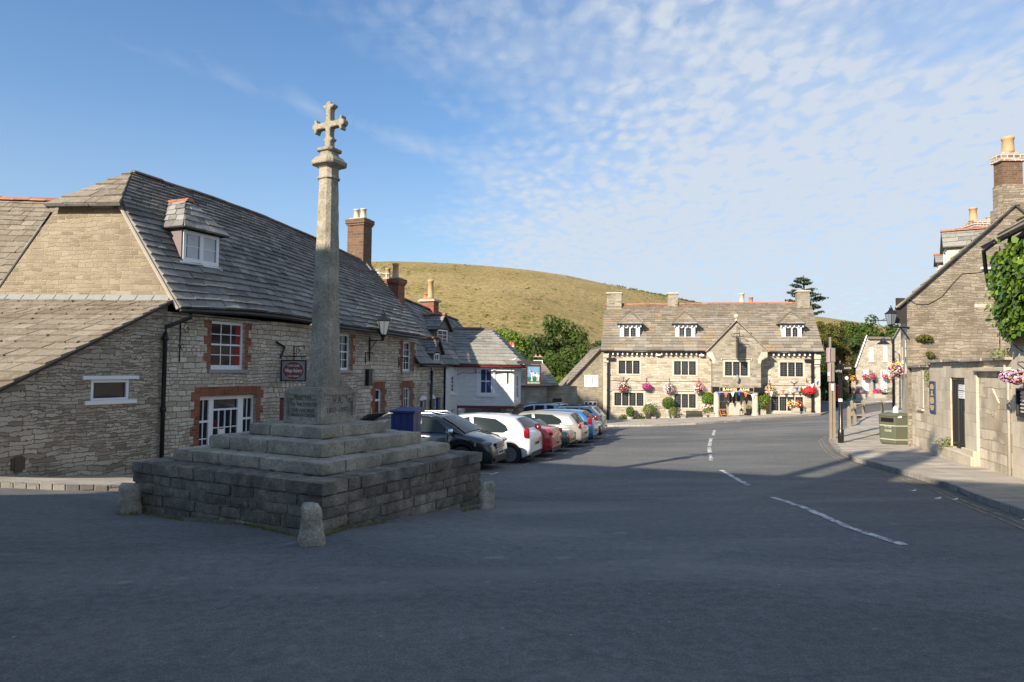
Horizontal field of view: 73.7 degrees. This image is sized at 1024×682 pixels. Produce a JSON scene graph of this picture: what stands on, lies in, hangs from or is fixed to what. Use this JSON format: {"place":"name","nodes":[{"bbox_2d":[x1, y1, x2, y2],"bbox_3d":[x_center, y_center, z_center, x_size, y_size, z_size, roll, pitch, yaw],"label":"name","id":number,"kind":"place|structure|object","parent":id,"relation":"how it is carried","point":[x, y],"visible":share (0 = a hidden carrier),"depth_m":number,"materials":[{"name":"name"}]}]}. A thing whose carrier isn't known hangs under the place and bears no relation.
{"place":"outdoors","nodes":[
{"label":"outdoors","id":0,"kind":"place"},
{"bbox_2d":[0,386,1023,681],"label":"road","id":1,"kind":"structure","parent":0,"point":[686,544],"depth_m":6.37,"materials":[{"name":"asphalt"}]},
{"bbox_2d":[116,483,142,514],"bbox_3d":[-6.011,2.545,10.743,0.311,0.630,0.360,-2,-3,45],"label":"guard stone","id":2,"kind":"object","parent":1,"relation":"on","point":[130,498],"visible":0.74,"depth_m":10.64,"materials":[{"name":"stone"}]},
{"bbox_2d":[116,504,478,536],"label":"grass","id":3,"kind":"structure","parent":1,"relation":"on","point":[295,534],"depth_m":9.65,"materials":[{"name":"plant"}]},
{"bbox_2d":[132,101,481,530],"bbox_3d":[-3.320,-0.434,11.978,4.187,7.626,4.186,-1,-3,28],"label":"market cross","id":4,"kind":"object","parent":1,"relation":"on","point":[330,455],"visible":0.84,"depth_m":10.88,"materials":[{"name":"stone"}]},
{"bbox_2d":[297,502,325,545],"bbox_3d":[-2.395,2.262,8.168,0.327,0.639,0.272,1,-3,-19],"label":"guard stone","id":5,"kind":"object","parent":1,"relation":"on","point":[311,531],"visible":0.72,"depth_m":8.08,"materials":[{"name":"stone"}]},
{"bbox_2d":[359,411,389,420],"bbox_3d":[-4.014,3.065,22.436,4.155,1.520,2.100,-1,-3,21],"label":"hatchback","id":6,"kind":"object","parent":1,"relation":"on","point":[371,416],"visible":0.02,"depth_m":21.95,"materials":[{"name":"black paint"}]},
{"bbox_2d":[373,410,506,464],"bbox_3d":[-2.309,2.851,20.029,4.215,1.588,2.120,-1,-3,17],"label":"suv","id":7,"kind":"object","parent":1,"relation":"on","point":[456,432],"visible":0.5,"depth_m":19.16,"materials":[{"name":"black paint"}]},
{"bbox_2d":[479,481,494,508],"bbox_3d":[-0.436,2.766,11.921,0.299,0.621,0.266,1,-2,0],"label":"guard stone","id":8,"kind":"object","parent":1,"relation":"on","point":[487,495],"visible":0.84,"depth_m":11.85,"materials":[{"name":"stone"}]},
{"bbox_2d":[459,412,541,463],"bbox_3d":[-1.134,3.063,22.046,4.055,1.520,2.100,-1,-3,17],"label":"hatchback","id":9,"kind":"object","parent":1,"relation":"on","point":[522,434],"visible":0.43,"depth_m":21.04,"materials":[{"name":"white paint"}]},
{"bbox_2d":[1,446,1014,678],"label":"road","id":10,"kind":"structure","parent":1,"relation":"on","point":[690,537],"depth_m":10.13,"materials":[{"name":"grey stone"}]},
{"bbox_2d":[0,401,1023,517],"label":"kerb","id":11,"kind":"structure","parent":1,"relation":"on","point":[1013,509],"depth_m":13.88,"materials":[{"name":"stone"}]},
{"bbox_2d":[508,413,561,453],"bbox_3d":[-0.490,3.258,23.989,4.305,1.450,2.140,-1,-3,17],"label":"car","id":12,"kind":"object","parent":1,"relation":"on","point":[551,438],"visible":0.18,"depth_m":22.86,"materials":[{"name":"red paint"}]},
{"bbox_2d":[524,402,567,410],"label":"off roader","id":13,"kind":"object","parent":1,"relation":"on","point":[539,406],"visible":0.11,"depth_m":42.68,"materials":[{"name":"grey paint"}]},
{"bbox_2d":[528,417,575,447],"bbox_3d":[0.385,3.542,26.142,4.005,1.250,1.880,-2,-3,17],"label":"sports car","id":14,"kind":"object","parent":1,"relation":"on","point":[568,436],"visible":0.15,"depth_m":25.31,"materials":[{"name":"teal paint"}]},
{"bbox_2d":[517,410,588,447],"bbox_3d":[1.008,3.636,28.469,4.205,1.470,2.090,-2,-3,17],"label":"hatchback","id":15,"kind":"object","parent":1,"relation":"on","point":[576,423],"visible":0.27,"depth_m":27.52,"materials":[{"name":"grey paint"}]},
{"bbox_2d":[530,408,605,434],"bbox_3d":[2.392,4.094,33.857,4.375,1.480,2.130,-3,-3,17],"label":"hatchback","id":16,"kind":"object","parent":1,"relation":"on","point":[602,428],"visible":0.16,"depth_m":33.08,"materials":[{"name":"black paint"}]},
{"bbox_2d":[542,408,598,442],"bbox_3d":[1.839,3.829,30.982,4.005,1.510,2.080,-3,-3,17],"label":"hatchback","id":17,"kind":"object","parent":1,"relation":"on","point":[590,419],"visible":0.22,"depth_m":30.12,"materials":[{"name":"blue paint"}]},
{"bbox_2d":[553,404,606,425],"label":"estate car","id":18,"kind":"object","parent":1,"relation":"on","point":[593,410],"visible":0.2,"depth_m":40.04,"materials":[{"name":"grey paint"}]},
{"bbox_2d":[489,430,907,544],"bbox_3d":[2.340,3.842,24.598,11.786,1.555,31.488,0,-2,13],"label":"road marking","id":19,"kind":"object","parent":1,"relation":"on","point":[709,449],"visible":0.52,"depth_m":11.09,"materials":[{"name":"paint"}]},
{"bbox_2d":[826,337,835,438],"bbox_3d":[13.590,2.031,29.051,0.317,4.413,0.220,1,-2,0],"label":"information post","id":20,"kind":"object","parent":1,"relation":"on","point":[830,355],"visible":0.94,"depth_m":29.00,"materials":[{"name":"brown paint"}]},
{"bbox_2d":[835,360,850,442],"bbox_3d":[12.938,2.410,26.740,0.617,3.344,0.243,1,-2,0],"label":"fingerpost","id":21,"kind":"object","parent":1,"relation":"on","point":[839,370],"visible":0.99,"depth_m":26.68,"materials":[{"name":"metal"}]},
{"bbox_2d":[882,387,891,399],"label":"planter","id":22,"kind":"object","parent":1,"relation":"on","point":[888,394],"visible":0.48,"depth_m":62.03,"materials":[{"name":"white plant"}]},
{"bbox_2d":[818,429,1023,529],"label":"road marking","id":23,"kind":"object","parent":1,"relation":"on","point":[931,489],"visible":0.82,"depth_m":13.56,"materials":[{"name":"yellow paint"}]},
{"bbox_2d":[0,396,1023,508],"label":"pavement","id":24,"kind":"structure","parent":0,"point":[861,438],"depth_m":18.38,"materials":[{"name":"concrete"}]},
{"bbox_2d":[626,406,634,419],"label":"planter","id":25,"kind":"object","parent":24,"relation":"on","point":[630,411],"visible":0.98,"depth_m":56.93,"materials":[{"name":"stone"}]},
{"bbox_2d":[642,402,656,418],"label":"planter","id":26,"kind":"object","parent":24,"relation":"on","point":[649,413],"visible":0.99,"depth_m":56.61,"materials":[{"name":"green plant"}]},
{"bbox_2d":[668,407,677,417],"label":"planter","id":27,"kind":"object","parent":24,"relation":"on","point":[673,411],"visible":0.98,"depth_m":55.89,"materials":[{"name":"stone"}]},
{"bbox_2d":[686,411,702,417],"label":"bench","id":28,"kind":"object","parent":24,"relation":"on","point":[694,414],"visible":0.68,"depth_m":56.03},
{"bbox_2d":[702,392,713,416],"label":"planter","id":29,"kind":"object","parent":24,"relation":"on","point":[708,404],"visible":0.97,"depth_m":55.63,"materials":[{"name":"stone"}]},
{"bbox_2d":[758,392,769,414],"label":"planter","id":30,"kind":"object","parent":24,"relation":"on","point":[764,400],"visible":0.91,"depth_m":54.78,"materials":[{"name":"stone"}]},
{"bbox_2d":[853,389,865,398],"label":"planter","id":31,"kind":"object","parent":24,"relation":"on","point":[858,394],"visible":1,"depth_m":69.85,"materials":[{"name":"stone"}]},
{"bbox_2d":[847,398,883,425],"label":"timber fence","id":32,"kind":"object","parent":24,"relation":"on","point":[851,409],"visible":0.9,"depth_m":45.11,"materials":[{"name":"wood"}]},
{"bbox_2d":[871,389,884,397],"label":"planter","id":33,"kind":"object","parent":24,"relation":"on","point":[876,393],"visible":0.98,"depth_m":69.96,"materials":[{"name":"stone"}]},
{"bbox_2d":[877,335,893,407],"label":"street lamp","id":34,"kind":"object","parent":24,"relation":"on","point":[883,341],"visible":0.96,"depth_m":55.89,"materials":[{"name":"black metal"}]},
{"bbox_2d":[878,412,907,444],"bbox_3d":[14.578,3.306,25.882,1.134,1.170,0.819,1,-2,0],"label":"litter bin","id":35,"kind":"object","parent":24,"relation":"on","point":[893,428],"visible":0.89,"depth_m":25.56,"materials":[{"name":"green plastic"}]},
{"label":"low wall","id":36,"kind":"object","parent":24,"relation":"on","visible":0},
{"bbox_2d":[787,400,802,413],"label":"planter","id":37,"kind":"object","parent":36,"relation":"on","point":[796,406],"visible":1,"depth_m":54.33,"materials":[{"name":"stone"}]},
{"bbox_2d":[0,0,1023,326],"label":"sky","id":38,"kind":"structure","parent":0,"point":[704,151],"materials":[{"name":"blue"}]},
{"bbox_2d":[310,261,885,379],"bbox_3d":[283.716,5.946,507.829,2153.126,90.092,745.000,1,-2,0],"label":"hill","id":39,"kind":"structure","parent":0,"point":[588,296],"depth_m":314.24,"materials":[{"name":"plant"}]},
{"bbox_2d":[373,262,701,338],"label":"scrub","id":40,"kind":"object","parent":39,"relation":"on","point":[633,289],"visible":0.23,"depth_m":322.06,"materials":[{"name":"green plant"}]},
{"bbox_3d":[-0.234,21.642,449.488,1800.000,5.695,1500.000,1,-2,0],"label":"ground","id":41,"kind":"structure","parent":0,"visible":0},
{"bbox_2d":[0,196,57,282],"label":"stone cottage","id":42,"kind":"structure","parent":41,"relation":"on","point":[22,219],"depth_m":21.70,"materials":[{"name":"stone"}]},
{"bbox_2d":[0,170,426,475],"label":"bakery","id":43,"kind":"structure","parent":41,"relation":"on","point":[109,286],"depth_m":17.50,"materials":[{"name":"stone"}]},
{"bbox_2d":[82,376,138,404],"bbox_3d":[-9.191,1.117,15.625,0.150,0.647,1.380,0,-3,23],"label":"window","id":44,"kind":"structure","parent":43,"relation":"in","point":[107,389],"depth_m":15.62,"materials":[{"name":"white paint"}]},
{"bbox_2d":[179,322,196,361],"bbox_3d":[-8.185,0.016,17.244,0.564,1.020,0.028,0,-3,23],"label":"wall bracket","id":45,"kind":"object","parent":43,"relation":"attached to","point":[180,345],"depth_m":17.32,"materials":[{"name":"black metal"}]},
{"bbox_2d":[199,395,252,445],"bbox_3d":[-7.926,2.393,18.863,0.074,1.774,2.004,0,-3,23],"label":"shop window","id":46,"kind":"structure","parent":43,"relation":"in","point":[233,413],"depth_m":18.84,"materials":[{"name":"white paint"}]},
{"bbox_2d":[207,321,248,372],"bbox_3d":[-7.852,0.176,18.839,0.210,1.412,1.397,0,-3,23],"label":"window","id":47,"kind":"structure","parent":43,"relation":"in","point":[227,337],"depth_m":18.90,"materials":[{"name":"white paint"}]},
{"bbox_2d":[279,395,283,420],"bbox_3d":[-6.973,2.652,21.105,0.075,1.964,0.944,0,-3,23],"label":"door","id":48,"kind":"structure","parent":43,"relation":"in","point":[281,412],"depth_m":20.90,"materials":[{"name":"red paint"}]},
{"bbox_2d":[280,356,306,381],"bbox_3d":[-6.635,0.838,20.596,0.980,0.761,0.060,0,-2,15],"label":"hanging sign","id":49,"kind":"object","parent":43,"relation":"attached to","point":[293,370],"visible":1,"depth_m":20.55,"materials":[{"name":"black paint"}]},
{"bbox_2d":[340,334,353,372],"bbox_3d":[-5.879,0.421,23.445,0.220,1.352,1.200,0,-3,23],"label":"window","id":50,"kind":"structure","parent":43,"relation":"in","point":[344,338],"depth_m":23.73,"materials":[{"name":"white paint"}]},
{"bbox_2d":[365,369,373,385],"bbox_3d":[-5.171,1.319,24.760,0.170,0.600,0.290,0,-3,23],"label":"meter box","id":51,"kind":"object","parent":43,"relation":"attached to","point":[368,377],"visible":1,"depth_m":24.65,"materials":[{"name":"black paint"}]},
{"bbox_2d":[375,389,379,411],"bbox_3d":[-5.098,2.861,25.465,0.077,2.156,0.469,0,-3,23],"label":"door","id":52,"kind":"structure","parent":43,"relation":"in","point":[377,391],"depth_m":25.59,"materials":[{"name":"red paint"}]},
{"bbox_2d":[369,309,390,360],"bbox_3d":[-4.790,-0.210,24.709,0.652,1.874,0.697,1,-3,-20],"label":"wall lantern","id":53,"kind":"object","parent":43,"relation":"attached to","point":[383,321],"depth_m":24.53,"materials":[{"name":"black metal"}]},
{"bbox_2d":[403,388,408,406],"bbox_3d":[-4.209,2.716,27.240,0.450,1.693,0.739,1,-2,0],"label":"window","id":54,"kind":"structure","parent":43,"relation":"in","point":[406,390],"depth_m":27.45,"materials":[{"name":"white paint"}]},
{"bbox_2d":[401,342,413,373],"bbox_3d":[-4.227,0.670,27.312,0.240,1.276,0.892,0,-3,23],"label":"window","id":55,"kind":"structure","parent":43,"relation":"in","point":[406,345],"depth_m":27.46,"materials":[{"name":"white paint"}]},
{"bbox_2d":[390,407,424,431],"bbox_3d":[-2.602,2.582,16.911,0.637,1.847,0.830,0,-2,10],"label":"storage box","id":56,"kind":"object","parent":41,"relation":"on","point":[405,418],"visible":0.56,"depth_m":16.60,"materials":[{"name":"plastic"}]},
{"bbox_2d":[382,263,462,412],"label":"row cottage","id":57,"kind":"structure","parent":41,"relation":"on","point":[435,356],"depth_m":30.10,"materials":[{"name":"stone"}]},
{"bbox_2d":[445,327,531,414],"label":"pub","id":58,"kind":"structure","parent":41,"relation":"on","point":[485,376],"depth_m":31.21,"materials":[{"name":"white paint"}]},
{"bbox_2d":[477,368,494,396],"bbox_3d":[-1.188,1.889,31.210,0.814,1.316,0.170,1,-2,0],"label":"window","id":59,"kind":"structure","parent":58,"relation":"in","point":[485,380],"depth_m":31.23,"materials":[{"name":"white paint"}]},
{"bbox_2d":[517,361,541,385],"bbox_3d":[0.756,1.435,30.544,1.107,1.086,1.253,1,-2,0],"label":"pub sign","id":60,"kind":"object","parent":58,"relation":"attached to","point":[533,375],"visible":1,"depth_m":29.94,"materials":[{"name":"multicoloured"}]},
{"bbox_2d":[496,328,532,356],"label":"broadleaf tree","id":61,"kind":"object","parent":41,"relation":"on","point":[507,335],"visible":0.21,"depth_m":86.95,"materials":[{"name":"green plant"}]},
{"bbox_2d":[518,351,543,362],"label":"broadleaf tree","id":62,"kind":"object","parent":41,"relation":"on","point":[530,357],"visible":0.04,"depth_m":76.64,"materials":[{"name":"green plant"}]},
{"bbox_2d":[518,333,568,356],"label":"broadleaf tree","id":63,"kind":"object","parent":41,"relation":"on","point":[548,343],"visible":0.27,"depth_m":86.04,"materials":[{"name":"green plant"}]},
{"bbox_2d":[521,354,576,405],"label":"outbuilding","id":64,"kind":"structure","parent":41,"relation":"on","point":[549,389],"depth_m":55.85,"materials":[{"name":"stone"}]},
{"bbox_2d":[540,350,571,377],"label":"broadleaf tree","id":65,"kind":"object","parent":41,"relation":"on","point":[555,365],"visible":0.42,"depth_m":77.10,"materials":[{"name":"green plant"}]},
{"bbox_2d":[542,314,588,353],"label":"broadleaf tree","id":66,"kind":"object","parent":41,"relation":"on","point":[554,328],"visible":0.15,"depth_m":93.86,"materials":[{"name":"green plant"}]},
{"bbox_2d":[557,345,591,375],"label":"broadleaf tree","id":67,"kind":"object","parent":41,"relation":"on","point":[576,356],"visible":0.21,"depth_m":81.43,"materials":[{"name":"green plant"}]},
{"bbox_2d":[559,346,603,410],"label":"gabled annexe","id":68,"kind":"structure","parent":41,"relation":"on","point":[585,375],"depth_m":59.52,"materials":[{"name":"stone"}]},
{"bbox_2d":[584,375,597,386],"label":"window","id":69,"kind":"structure","parent":68,"relation":"in","point":[589,380],"depth_m":59.54,"materials":[{"name":"white paint"}]},
{"bbox_2d":[575,337,600,348],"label":"broadleaf tree","id":70,"kind":"object","parent":41,"relation":"on","point":[592,345],"visible":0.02,"depth_m":85.76,"materials":[{"name":"green plant"}]},
{"bbox_2d":[601,290,823,419],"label":"inn","id":71,"kind":"structure","parent":41,"relation":"on","point":[685,348],"depth_m":57.34,"materials":[{"name":"stone"}]},
{"bbox_2d":[616,377,628,391],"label":"hanging basket","id":72,"kind":"object","parent":71,"relation":"attached to","point":[623,389],"visible":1,"depth_m":57.54,"materials":[{"name":"pink plant"}]},
{"bbox_2d":[663,378,676,394],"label":"hanging basket","id":73,"kind":"object","parent":71,"relation":"attached to","point":[670,389],"visible":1,"depth_m":56.72,"materials":[{"name":"white plant"}]},
{"bbox_2d":[692,381,704,393],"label":"hanging basket","id":74,"kind":"object","parent":71,"relation":"attached to","point":[697,389],"visible":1,"depth_m":56.21,"materials":[{"name":"pink plant"}]},
{"bbox_2d":[728,392,740,413],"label":"door","id":75,"kind":"structure","parent":71,"relation":"in","point":[734,402],"depth_m":56.27,"materials":[{"name":"beige paint"}]},
{"bbox_2d":[717,391,754,397],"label":"bunting","id":76,"kind":"object","parent":71,"relation":"hanging from","point":[738,392],"visible":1,"depth_m":54.78,"materials":[{"name":"multicoloured fabric"}]},
{"bbox_2d":[720,387,753,391],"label":"fascia sign","id":77,"kind":"object","parent":71,"relation":"attached to","point":[736,389],"visible":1,"depth_m":54.81,"materials":[{"name":"beige paint"}]},
{"bbox_2d":[731,333,743,357],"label":"projecting sign","id":78,"kind":"object","parent":71,"relation":"attached to","point":[737,347],"visible":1,"depth_m":53.91,"materials":[{"name":"black paint"}]},
{"bbox_2d":[763,380,775,396],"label":"hanging basket","id":79,"kind":"object","parent":71,"relation":"attached to","point":[768,389],"visible":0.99,"depth_m":55.13,"materials":[{"name":"multicoloured plant"}]},
{"bbox_2d":[758,380,818,396],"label":"bunting","id":80,"kind":"object","parent":71,"relation":"hanging from","point":[790,389],"visible":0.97,"depth_m":54.66,"materials":[{"name":"fabric"}]},
{"bbox_2d":[800,378,816,394],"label":"hanging basket","id":81,"kind":"object","parent":71,"relation":"attached to","point":[808,390],"visible":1,"depth_m":54.39,"materials":[{"name":"red plant"}]},
{"bbox_2d":[785,275,828,315],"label":"cedar tree","id":82,"kind":"object","parent":41,"relation":"on","point":[803,279],"visible":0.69,"depth_m":74.24,"materials":[{"name":"green plant"}]},
{"bbox_2d":[816,321,841,398],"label":"broadleaf tree","id":83,"kind":"object","parent":41,"relation":"on","point":[822,329],"visible":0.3,"depth_m":71.42,"materials":[{"name":"green plant"}]},
{"bbox_2d":[820,350,851,400],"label":"broadleaf tree","id":84,"kind":"object","parent":41,"relation":"on","point":[824,382],"visible":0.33,"depth_m":69.31,"materials":[{"name":"green plant"}]},
{"bbox_2d":[820,321,855,396],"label":"broadleaf tree","id":85,"kind":"object","parent":41,"relation":"on","point":[837,343],"visible":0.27,"depth_m":75.29,"materials":[{"name":"green plant"}]},
{"bbox_2d":[835,351,855,394],"bbox_3d":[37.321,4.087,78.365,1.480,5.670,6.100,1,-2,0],"label":"barn","id":86,"kind":"structure","parent":41,"relation":"on","point":[853,384],"depth_m":75.41,"materials":[{"name":"stone"}]},
{"bbox_2d":[836,335,862,362],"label":"broadleaf tree","id":87,"kind":"object","parent":41,"relation":"on","point":[855,343],"visible":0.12,"depth_m":89.55,"materials":[{"name":"green plant"}]},
{"bbox_2d":[838,320,867,352],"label":"broadleaf tree","id":88,"kind":"object","parent":41,"relation":"on","point":[853,328],"visible":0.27,"depth_m":128.87,"materials":[{"name":"green plant"}]},
{"bbox_2d":[856,314,887,337],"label":"broadleaf tree","id":89,"kind":"object","parent":41,"relation":"on","point":[871,330],"visible":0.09,"depth_m":148.46,"materials":[{"name":"green plant"}]},
{"bbox_2d":[854,335,892,396],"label":"shop house","id":90,"kind":"structure","parent":41,"relation":"on","point":[874,357],"depth_m":72.97,"materials":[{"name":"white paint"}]},
{"bbox_2d":[862,370,869,390],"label":"window","id":91,"kind":"structure","parent":90,"relation":"in","point":[864,381],"depth_m":72.90,"materials":[{"name":"white paint"}]},
{"bbox_2d":[881,370,886,391],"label":"window","id":92,"kind":"structure","parent":90,"relation":"in","point":[883,381],"depth_m":72.91,"materials":[{"name":"white paint"}]},
{"bbox_2d":[884,324,899,336],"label":"broadleaf tree","id":93,"kind":"object","parent":41,"relation":"on","point":[891,333],"visible":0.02,"depth_m":158.79,"materials":[{"name":"green plant"}]},
{"bbox_2d":[891,324,901,407],"bbox_3d":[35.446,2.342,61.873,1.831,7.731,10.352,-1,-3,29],"label":"lane house","id":94,"kind":"structure","parent":41,"relation":"on","point":[896,338],"depth_m":57.93,"materials":[{"name":"beige stone"}]},
{"bbox_2d":[894,135,1023,446],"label":"corner house","id":95,"kind":"structure","parent":41,"relation":"on","point":[945,304],"depth_m":24.85,"materials":[{"name":"stone"}]},
{"bbox_2d":[888,360,903,379],"bbox_3d":[16.721,1.240,29.481,0.965,0.873,0.690,1,-2,0],"label":"hanging basket","id":96,"kind":"object","parent":95,"relation":"attached to","point":[897,373],"visible":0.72,"depth_m":29.35,"materials":[{"name":"multicoloured plant"}]},
{"bbox_2d":[885,305,909,338],"bbox_3d":[13.950,-0.680,24.672,0.969,1.228,0.298,1,-3,-20],"label":"wall lantern","id":97,"kind":"object","parent":95,"relation":"attached to","point":[890,314],"depth_m":24.52,"materials":[{"name":"black metal"}]},
{"bbox_2d":[915,334,932,341],"bbox_3d":[14.894,-0.112,24.682,0.662,0.330,0.348,1,-2,0],"label":"wall plant","id":98,"kind":"object","parent":95,"relation":"attached to","point":[924,337],"depth_m":24.61,"materials":[{"name":"green plant"}]},
{"bbox_2d":[907,357,1012,475],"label":"stone wall","id":99,"kind":"structure","parent":41,"relation":"on","point":[988,420],"depth_m":18.13,"materials":[{"name":"stone"}]},
{"bbox_2d":[929,381,935,413],"bbox_3d":[13.479,1.799,21.884,0.044,1.018,0.628,0,-3,18],"label":"sign","id":100,"kind":"object","parent":99,"relation":"attached to","point":[932,395],"visible":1,"depth_m":21.81,"materials":[{"name":"blue"}]},
{"bbox_2d":[935,436,952,449],"bbox_3d":[12.829,3.033,20.190,0.598,0.448,0.382,1,-2,0],"label":"shrub","id":101,"kind":"object","parent":99,"relation":"attached to","point":[945,443],"depth_m":20.16,"materials":[{"name":"green plant"}]},
{"bbox_2d":[952,377,964,447],"bbox_3d":[12.749,1.977,19.382,0.060,2.120,1.564,0,-3,18],"label":"door","id":102,"kind":"structure","parent":99,"relation":"attached to","point":[958,419],"depth_m":19.64,"materials":[{"name":"wood"}]},
{"bbox_2d":[987,348,1010,360],"bbox_3d":[11.580,0.319,15.974,0.839,0.315,0.560,1,-2,0],"label":"wall plant","id":103,"kind":"object","parent":99,"relation":"on","point":[1004,353],"depth_m":15.93,"materials":[{"name":"green plant"}]},
{"bbox_2d":[980,215,1023,478],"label":"ivy house","id":104,"kind":"structure","parent":41,"relation":"on","point":[1017,355],"depth_m":15.34,"materials":[{"name":"stone"}]},
{"bbox_2d":[984,236,1023,352],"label":"ivy","id":105,"kind":"object","parent":104,"relation":"attached to","point":[1005,282],"visible":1,"depth_m":14.89,"materials":[{"name":"green plant"}]},
{"bbox_2d":[1015,388,1023,416],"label":"display case","id":106,"kind":"object","parent":104,"relation":"attached to","point":[1019,402],"visible":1,"depth_m":15.02,"materials":[{"name":"black glass"}]},
{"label":"low wall","id":107,"kind":"object","parent":41,"relation":"on","visible":0},
{"bbox_2d":[662,397,674,417],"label":"planter","id":108,"kind":"object","parent":107,"relation":"on","point":[666,402],"visible":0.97,"depth_m":56.30,"materials":[{"name":"stone"}]},
{"bbox_3d":[10.696,0.519,14.335,0.145,0.188,0.390,1,-2,0],"label":"wall bracket","id":109,"kind":"object","parent":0,"visible":0},
{"bbox_2d":[998,369,1023,384],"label":"hanging basket","id":110,"kind":"object","parent":109,"relation":"hanging from","point":[1017,376],"visible":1,"depth_m":14.36,"materials":[{"name":"pink plant"}]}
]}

